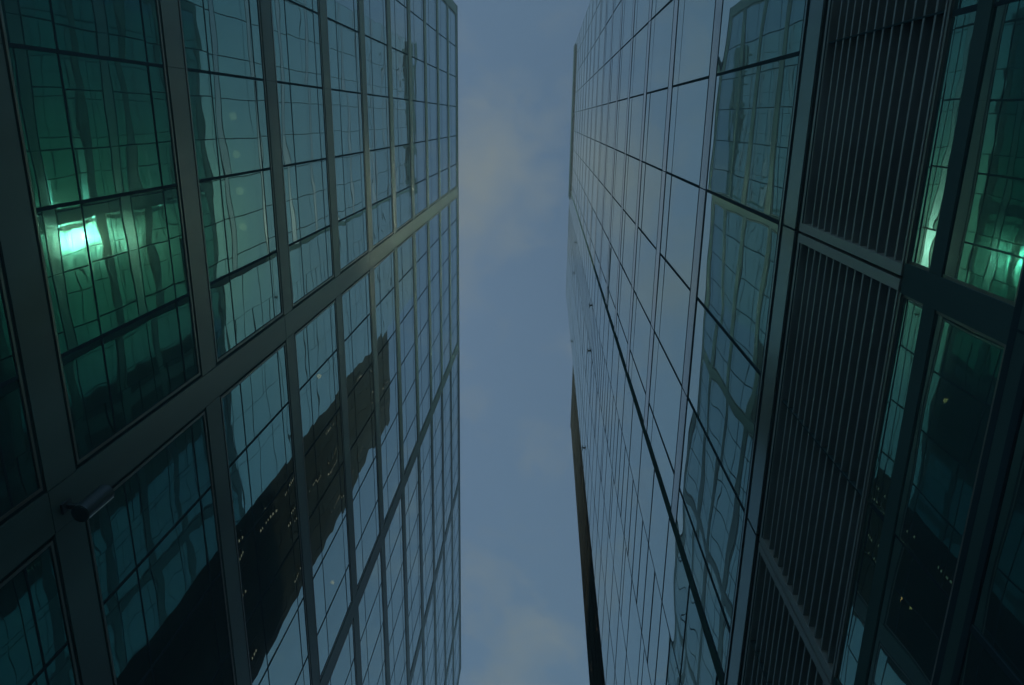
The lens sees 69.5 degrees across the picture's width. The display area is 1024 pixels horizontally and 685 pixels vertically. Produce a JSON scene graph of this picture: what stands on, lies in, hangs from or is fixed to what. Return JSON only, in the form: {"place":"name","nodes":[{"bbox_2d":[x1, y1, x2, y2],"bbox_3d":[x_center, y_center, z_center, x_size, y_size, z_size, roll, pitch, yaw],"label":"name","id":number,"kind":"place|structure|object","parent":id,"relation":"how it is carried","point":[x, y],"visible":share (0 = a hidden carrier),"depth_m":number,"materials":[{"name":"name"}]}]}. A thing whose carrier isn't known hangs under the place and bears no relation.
{"place":"outdoors","nodes":[
{"label":"outdoors","id":0,"kind":"place"},
{"bbox_2d":[0,0,460,684],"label":"glass tower","id":1,"kind":"structure","parent":0,"point":[230,302],"depth_m":12.36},
{"bbox_2d":[0,251,45,525],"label":"window","id":2,"kind":"structure","parent":1,"relation":"in","point":[21,477],"depth_m":7.32,"materials":[{"name":"green glass"}]},
{"bbox_2d":[0,535,81,684],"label":"window","id":3,"kind":"structure","parent":1,"relation":"in","point":[37,647],"depth_m":7.75,"materials":[{"name":"green glass"}]},
{"bbox_2d":[60,484,113,521],"bbox_3d":[-4.724,1.769,8.146,0.397,0.492,0.200,2,-73,2],"label":"security camera","id":4,"kind":"object","parent":1,"relation":"attached to","point":[91,504],"visible":1,"depth_m":8.07,"materials":[{"name":"grey metal"}]},
{"bbox_2d":[0,0,200,468],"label":"window","id":5,"kind":"structure","parent":1,"relation":"in","point":[88,80],"depth_m":8.74,"materials":[{"name":"green glass"}]},
{"bbox_2d":[85,408,235,684],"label":"window","id":6,"kind":"structure","parent":1,"relation":"in","point":[155,548],"depth_m":10.43,"materials":[{"name":"green glass"}]},
{"bbox_2d":[178,0,282,364],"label":"window","id":7,"kind":"structure","parent":1,"relation":"in","point":[222,45],"depth_m":12.29,"materials":[{"name":"green glass"}]},
{"bbox_2d":[220,341,311,684],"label":"window","id":8,"kind":"structure","parent":1,"relation":"in","point":[255,410],"depth_m":14.33,"materials":[{"name":"blue glass"}]},
{"bbox_2d":[270,0,333,308],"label":"window","id":9,"kind":"structure","parent":1,"relation":"in","point":[296,35],"depth_m":15.79,"materials":[{"name":"blue glass"}]},
{"bbox_2d":[294,299,351,679],"bbox_3d":[-4.648,3.616,18.313,0.154,3.185,8.944,2,-73,2],"label":"window","id":10,"kind":"structure","parent":1,"relation":"in","point":[316,342],"depth_m":18.11,"materials":[{"name":"blue glass"}]},
{"bbox_2d":[327,620,356,684],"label":"window","id":11,"kind":"structure","parent":1,"relation":"in","point":[344,671],"depth_m":20.70,"materials":[{"name":"blue glass"}]},
{"bbox_2d":[326,0,367,272],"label":"window","id":12,"kind":"structure","parent":1,"relation":"in","point":[343,33],"depth_m":19.28,"materials":[{"name":"blue glass"}]},
{"bbox_2d":[341,270,379,588],"bbox_3d":[-4.476,2.552,21.830,0.154,3.185,8.944,2,-73,2],"label":"window","id":13,"kind":"structure","parent":1,"relation":"in","point":[356,301],"depth_m":21.67,"materials":[{"name":"blue glass"}]},
{"bbox_2d":[358,549,385,684],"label":"window","id":14,"kind":"structure","parent":1,"relation":"in","point":[370,607],"depth_m":23.99,"materials":[{"name":"blue glass"}]},
{"bbox_2d":[363,0,392,248],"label":"window","id":15,"kind":"structure","parent":1,"relation":"in","point":[375,13],"depth_m":22.75,"materials":[{"name":"blue glass"}]},
{"bbox_2d":[374,249,400,521],"bbox_3d":[-4.303,1.487,25.348,0.154,3.185,8.944,2,-73,2],"label":"window","id":16,"kind":"structure","parent":1,"relation":"in","point":[384,270],"depth_m":25.23,"materials":[{"name":"blue glass"}]},
{"bbox_2d":[384,495,407,684],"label":"window","id":17,"kind":"structure","parent":1,"relation":"in","point":[394,555],"depth_m":27.86,"materials":[{"name":"blue glass"}]},
{"bbox_2d":[390,0,411,230],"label":"window","id":18,"kind":"structure","parent":1,"relation":"in","point":[398,8],"depth_m":26.22,"materials":[{"name":"blue glass"}]},
{"bbox_2d":[397,234,417,472],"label":"window","id":19,"kind":"structure","parent":1,"relation":"in","point":[405,269],"depth_m":28.78,"materials":[{"name":"blue glass"}]},
{"bbox_2d":[404,454,421,673],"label":"window","id":20,"kind":"structure","parent":1,"relation":"in","point":[411,488],"depth_m":31.54,"materials":[{"name":"blue glass"}]},
{"bbox_2d":[411,641,422,684],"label":"window","id":21,"kind":"structure","parent":1,"relation":"in","point":[417,679],"depth_m":33.96,"materials":[{"name":"blue glass"}]},
{"bbox_2d":[410,0,426,217],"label":"window","id":22,"kind":"structure","parent":1,"relation":"in","point":[416,6],"depth_m":29.68,"materials":[{"name":"blue glass"}]},
{"bbox_2d":[415,222,430,433],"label":"window","id":23,"kind":"structure","parent":1,"relation":"in","point":[421,234],"depth_m":32.32,"materials":[{"name":"blue glass"}]},
{"bbox_2d":[420,421,433,616],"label":"window","id":24,"kind":"structure","parent":1,"relation":"in","point":[425,448],"depth_m":35.08,"materials":[{"name":"blue glass"}]},
{"bbox_2d":[424,592,435,684],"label":"window","id":25,"kind":"structure","parent":1,"relation":"in","point":[429,631],"depth_m":37.42,"materials":[{"name":"blue glass"}]},
{"bbox_2d":[426,0,438,206],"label":"window","id":26,"kind":"structure","parent":1,"relation":"in","point":[431,17],"depth_m":33.15,"materials":[{"name":"blue glass"}]},
{"bbox_2d":[429,212,440,403],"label":"window","id":27,"kind":"structure","parent":1,"relation":"in","point":[433,221],"depth_m":35.85,"materials":[{"name":"blue glass"}]},
{"bbox_2d":[433,393,442,572],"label":"window","id":28,"kind":"structure","parent":1,"relation":"in","point":[437,415],"depth_m":38.63,"materials":[{"name":"blue glass"}]},
{"bbox_2d":[436,550,444,684],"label":"window","id":29,"kind":"structure","parent":1,"relation":"in","point":[440,620],"depth_m":41.31,"materials":[{"name":"blue glass"}]},
{"bbox_2d":[438,0,448,197],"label":"window","id":30,"kind":"structure","parent":1,"relation":"in","point":[442,6],"depth_m":36.59,"materials":[{"name":"blue glass"}]},
{"bbox_2d":[441,203,449,376],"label":"window","id":31,"kind":"structure","parent":1,"relation":"in","point":[445,210],"depth_m":39.40,"materials":[{"name":"blue glass"}]},
{"bbox_2d":[443,372,451,532],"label":"window","id":32,"kind":"structure","parent":1,"relation":"in","point":[447,387],"depth_m":42.17,"materials":[{"name":"blue glass"}]},
{"bbox_2d":[445,518,452,667],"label":"window","id":33,"kind":"structure","parent":1,"relation":"in","point":[448,544],"depth_m":44.91,"materials":[{"name":"blue glass"}]},
{"bbox_2d":[447,649,452,684],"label":"window","id":34,"kind":"structure","parent":1,"relation":"in","point":[450,673],"depth_m":47.16,"materials":[{"name":"blue glass"}]},
{"bbox_2d":[448,6,456,191],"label":"window","id":35,"kind":"structure","parent":1,"relation":"in","point":[452,16],"depth_m":40.15,"materials":[{"name":"blue glass"}]},
{"bbox_2d":[450,196,457,354],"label":"window","id":36,"kind":"structure","parent":1,"relation":"in","point":[453,204],"depth_m":42.93,"materials":[{"name":"blue glass"}]},
{"bbox_2d":[452,352,458,500],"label":"window","id":37,"kind":"structure","parent":1,"relation":"in","point":[455,451],"depth_m":45.69,"materials":[{"name":"blue glass"}]},
{"bbox_2d":[453,489,458,629],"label":"window","id":38,"kind":"structure","parent":1,"relation":"in","point":[456,507],"depth_m":48.43,"materials":[{"name":"blue glass"}]},
{"bbox_2d":[454,610,459,684],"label":"window","id":39,"kind":"structure","parent":1,"relation":"in","point":[457,634],"depth_m":50.75,"materials":[{"name":"blue glass"}]},
{"bbox_2d":[453,0,590,684],"label":"sky","id":40,"kind":"structure","parent":0,"point":[523,616],"materials":[{"name":"blue"}]},
{"bbox_2d":[570,370,604,684],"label":"stone tower","id":41,"kind":"structure","parent":0,"point":[595,660],"depth_m":39.19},
{"bbox_2d":[586,516,588,539],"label":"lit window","id":42,"kind":"structure","parent":41,"relation":"in","point":[586,516],"depth_m":39.11,"materials":[{"name":"brown glass"}]},
{"bbox_2d":[595,600,597,632],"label":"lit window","id":43,"kind":"structure","parent":41,"relation":"in","point":[596,615],"depth_m":31.78,"materials":[{"name":"brown glass"}]},
{"bbox_2d":[566,0,1023,684],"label":"glass tower","id":44,"kind":"structure","parent":0,"point":[794,284],"depth_m":6.42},
{"bbox_2d":[566,200,569,288],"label":"window","id":45,"kind":"structure","parent":44,"relation":"in","point":[569,200],"depth_m":71.89,"materials":[{"name":"teal glass"}]},
{"bbox_2d":[566,193,570,299],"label":"window","id":46,"kind":"structure","parent":44,"relation":"in","point":[570,193],"depth_m":68.83,"materials":[{"name":"teal glass"}]},
{"bbox_2d":[567,196,572,309],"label":"window","id":47,"kind":"structure","parent":44,"relation":"in","point":[571,196],"depth_m":65.22,"materials":[{"name":"teal glass"}]},
{"bbox_2d":[568,203,573,321],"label":"window","id":48,"kind":"structure","parent":44,"relation":"in","point":[573,203],"depth_m":61.76,"materials":[{"name":"teal glass"}]},
{"bbox_2d":[569,206,576,340],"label":"window","id":49,"kind":"structure","parent":44,"relation":"in","point":[575,212],"depth_m":58.20,"materials":[{"name":"teal glass"}]},
{"bbox_2d":[570,40,576,189],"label":"window","id":50,"kind":"structure","parent":44,"relation":"in","point":[576,40],"depth_m":65.01,"materials":[{"name":"teal glass"}]},
{"bbox_2d":[571,213,577,349],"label":"window","id":51,"kind":"structure","parent":44,"relation":"in","point":[576,219],"depth_m":54.61,"materials":[{"name":"teal glass"}]},
{"bbox_2d":[572,35,578,196],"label":"window","id":52,"kind":"structure","parent":44,"relation":"in","point":[578,35],"depth_m":61.65,"materials":[{"name":"teal glass"}]},
{"bbox_2d":[572,219,579,369],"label":"window","id":53,"kind":"structure","parent":44,"relation":"in","point":[578,223],"depth_m":51.13,"materials":[{"name":"teal glass"}]},
{"bbox_2d":[573,29,580,199],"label":"window","id":54,"kind":"structure","parent":44,"relation":"in","point":[580,29],"depth_m":58.12,"materials":[{"name":"teal glass"}]},
{"bbox_2d":[574,226,581,389],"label":"window","id":55,"kind":"structure","parent":44,"relation":"in","point":[580,234],"depth_m":47.56,"materials":[{"name":"teal glass"}]},
{"bbox_2d":[574,23,582,205],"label":"window","id":56,"kind":"structure","parent":44,"relation":"in","point":[582,23],"depth_m":54.53,"materials":[{"name":"teal glass"}]},
{"bbox_2d":[576,15,585,212],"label":"window","id":57,"kind":"structure","parent":44,"relation":"in","point":[585,15],"depth_m":50.98,"materials":[{"name":"teal glass"}]},
{"bbox_2d":[576,232,586,408],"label":"window","id":58,"kind":"structure","parent":44,"relation":"in","point":[583,240],"depth_m":43.97,"materials":[{"name":"teal glass"}]},
{"bbox_2d":[578,7,588,218],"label":"window","id":59,"kind":"structure","parent":44,"relation":"in","point":[587,13],"depth_m":47.45,"materials":[{"name":"teal glass"}]},
{"bbox_2d":[578,242,588,435],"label":"window","id":60,"kind":"structure","parent":44,"relation":"in","point":[586,261],"depth_m":40.43,"materials":[{"name":"teal glass"}]},
{"bbox_2d":[580,0,591,227],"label":"window","id":61,"kind":"structure","parent":44,"relation":"in","point":[590,6],"depth_m":43.90,"materials":[{"name":"teal glass"}]},
{"bbox_2d":[580,255,592,468],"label":"window","id":62,"kind":"structure","parent":44,"relation":"in","point":[590,267],"depth_m":36.86,"materials":[{"name":"teal glass"}]},
{"bbox_2d":[583,0,595,237],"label":"window","id":63,"kind":"structure","parent":44,"relation":"in","point":[594,1],"depth_m":40.41,"materials":[{"name":"teal glass"}]},
{"bbox_2d":[584,269,597,500],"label":"window","id":64,"kind":"structure","parent":44,"relation":"in","point":[594,302],"depth_m":33.30,"materials":[{"name":"teal glass"}]},
{"bbox_2d":[586,0,599,247],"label":"window","id":65,"kind":"structure","parent":44,"relation":"in","point":[598,1],"depth_m":36.92,"materials":[{"name":"teal glass"}]},
{"bbox_2d":[587,285,606,547],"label":"window","id":66,"kind":"structure","parent":44,"relation":"in","point":[600,305],"depth_m":29.74,"materials":[{"name":"teal glass"}]},
{"bbox_2d":[594,216,600,278],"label":"window","id":67,"kind":"structure","parent":44,"relation":"in","point":[598,226],"depth_m":31.20,"materials":[{"name":"teal glass"}]},
{"bbox_2d":[590,0,605,259],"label":"window","id":68,"kind":"structure","parent":44,"relation":"in","point":[603,2],"depth_m":33.43,"materials":[{"name":"teal glass"}]},
{"bbox_2d":[596,143,604,223],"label":"window","id":69,"kind":"structure","parent":44,"relation":"in","point":[602,147],"depth_m":30.48,"materials":[{"name":"teal glass"}]},
{"bbox_2d":[600,228,608,298],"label":"window","id":70,"kind":"structure","parent":44,"relation":"in","point":[604,249],"depth_m":27.68,"materials":[{"name":"teal glass"}]},
{"bbox_2d":[592,308,616,606],"bbox_3d":[3.257,4.106,26.392,0.121,3.707,10.159,2,-73,2],"label":"window","id":71,"kind":"structure","parent":44,"relation":"in","point":[608,337],"depth_m":26.17,"materials":[{"name":"teal glass"}]},
{"bbox_2d":[600,60,609,144],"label":"window","id":72,"kind":"structure","parent":44,"relation":"in","point":[606,67],"depth_m":29.57,"materials":[{"name":"teal glass"}]},
{"bbox_2d":[602,145,612,239],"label":"window","id":73,"kind":"structure","parent":44,"relation":"in","point":[609,151],"depth_m":26.92,"materials":[{"name":"teal glass"}]},
{"bbox_2d":[604,0,612,64],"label":"window","id":74,"kind":"structure","parent":44,"relation":"in","point":[609,2],"depth_m":28.85,"materials":[{"name":"teal glass"}]},
{"bbox_2d":[606,244,617,326],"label":"window","id":75,"kind":"structure","parent":44,"relation":"in","point":[613,263],"depth_m":23.98,"materials":[{"name":"teal glass"}]},
{"bbox_2d":[598,338,626,684],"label":"window","id":76,"kind":"structure","parent":44,"relation":"in","point":[618,375],"depth_m":22.60,"materials":[{"name":"teal glass"}]},
{"bbox_2d":[607,51,618,148],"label":"window","id":77,"kind":"structure","parent":44,"relation":"in","point":[614,60],"depth_m":25.99,"materials":[{"name":"teal glass"}]},
{"bbox_2d":[611,0,620,57],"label":"window","id":78,"kind":"structure","parent":44,"relation":"in","point":[617,3],"depth_m":25.40,"materials":[{"name":"teal glass"}]},
{"bbox_2d":[610,150,623,257],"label":"window","id":79,"kind":"structure","parent":44,"relation":"in","point":[619,156],"depth_m":23.33,"materials":[{"name":"teal glass"}]},
{"bbox_2d":[615,40,630,152],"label":"window","id":80,"kind":"structure","parent":44,"relation":"in","point":[625,50],"depth_m":22.43,"materials":[{"name":"teal glass"}]},
{"bbox_2d":[616,264,630,365],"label":"window","id":81,"kind":"structure","parent":44,"relation":"in","point":[624,291],"depth_m":20.54,"materials":[{"name":"teal glass"}]},
{"bbox_2d":[606,376,646,684],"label":"window","id":82,"kind":"structure","parent":44,"relation":"in","point":[631,441],"depth_m":18.82,"materials":[{"name":"teal glass"}]},
{"bbox_2d":[621,0,632,47],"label":"window","id":83,"kind":"structure","parent":44,"relation":"in","point":[627,11],"depth_m":21.90,"materials":[{"name":"teal glass"}]},
{"bbox_2d":[620,154,638,283],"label":"window","id":84,"kind":"structure","parent":44,"relation":"in","point":[632,164],"depth_m":19.75,"materials":[{"name":"teal glass"}]},
{"bbox_2d":[626,23,647,159],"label":"window","id":85,"kind":"structure","parent":44,"relation":"in","point":[640,39],"depth_m":18.84,"materials":[{"name":"teal glass"}]},
{"bbox_2d":[628,292,650,422],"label":"window","id":86,"kind":"structure","parent":44,"relation":"in","point":[640,329],"depth_m":16.95,"materials":[{"name":"teal glass"}]},
{"bbox_2d":[633,0,649,36],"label":"window","id":87,"kind":"structure","parent":44,"relation":"in","point":[641,16],"depth_m":18.54,"materials":[{"name":"teal glass"}]},
{"bbox_2d":[634,162,661,323],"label":"window","id":88,"kind":"structure","parent":44,"relation":"in","point":[650,175],"depth_m":16.17,"materials":[{"name":"teal glass"}]},
{"bbox_2d":[624,433,673,684],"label":"window","id":89,"kind":"structure","parent":44,"relation":"in","point":[652,518],"depth_m":14.89,"materials":[{"name":"teal glass"}]},
{"bbox_2d":[642,0,673,169],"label":"window","id":90,"kind":"structure","parent":44,"relation":"in","point":[661,23],"depth_m":15.25,"materials":[{"name":"teal glass"}]},
{"bbox_2d":[651,0,670,18],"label":"window","id":91,"kind":"structure","parent":44,"relation":"in","point":[657,5],"depth_m":15.62,"materials":[{"name":"teal glass"}]},
{"bbox_2d":[647,332,681,508],"bbox_3d":[2.817,1.294,13.578,0.121,3.181,2.210,2,-73,2],"label":"window","id":92,"kind":"structure","parent":44,"relation":"in","point":[665,387],"depth_m":13.35,"materials":[{"name":"teal glass"}]},
{"bbox_2d":[654,172,698,385],"bbox_3d":[2.858,-1.253,12.806,0.121,3.181,3.114,2,-73,2],"label":"window","id":93,"kind":"structure","parent":44,"relation":"in","point":[681,196],"depth_m":12.55,"materials":[{"name":"teal glass"}]},
{"bbox_2d":[655,520,716,684],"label":"window","id":94,"kind":"structure","parent":44,"relation":"in","point":[684,657],"depth_m":11.42,"materials":[{"name":"teal glass"}]},
{"bbox_2d":[666,0,714,186],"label":"window","id":95,"kind":"structure","parent":44,"relation":"in","point":[695,17],"depth_m":11.75,"materials":[{"name":"teal glass"}]},
{"bbox_2d":[676,398,743,677],"bbox_3d":[2.637,2.398,9.930,0.121,3.399,2.210,2,-73,2],"label":"window","id":96,"kind":"structure","parent":44,"relation":"in","point":[710,514],"depth_m":9.56,"materials":[{"name":"teal glass"}]},
{"bbox_2d":[688,190,778,509],"bbox_3d":[2.678,-0.149,9.157,0.121,3.399,3.114,2,-73,2],"label":"window","id":97,"kind":"structure","parent":44,"relation":"in","point":[739,243],"depth_m":8.74,"materials":[{"name":"teal glass"}]},
{"bbox_2d":[706,0,804,222],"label":"window","id":98,"kind":"structure","parent":44,"relation":"in","point":[759,47],"depth_m":8.04,"materials":[{"name":"teal glass"}]},
{"bbox_2d":[833,278,1009,684],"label":"window","id":99,"kind":"structure","parent":44,"relation":"in","point":[945,358],"depth_m":4.38,"materials":[{"name":"teal glass"}]},
{"bbox_2d":[903,0,1023,325],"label":"window","id":100,"kind":"structure","parent":44,"relation":"in","point":[965,246],"depth_m":3.89,"materials":[{"name":"teal glass"}]},
{"bbox_2d":[958,407,1023,684],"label":"window","id":101,"kind":"structure","parent":44,"relation":"in","point":[994,655],"depth_m":3.53,"materials":[{"name":"teal glass"}]}
]}

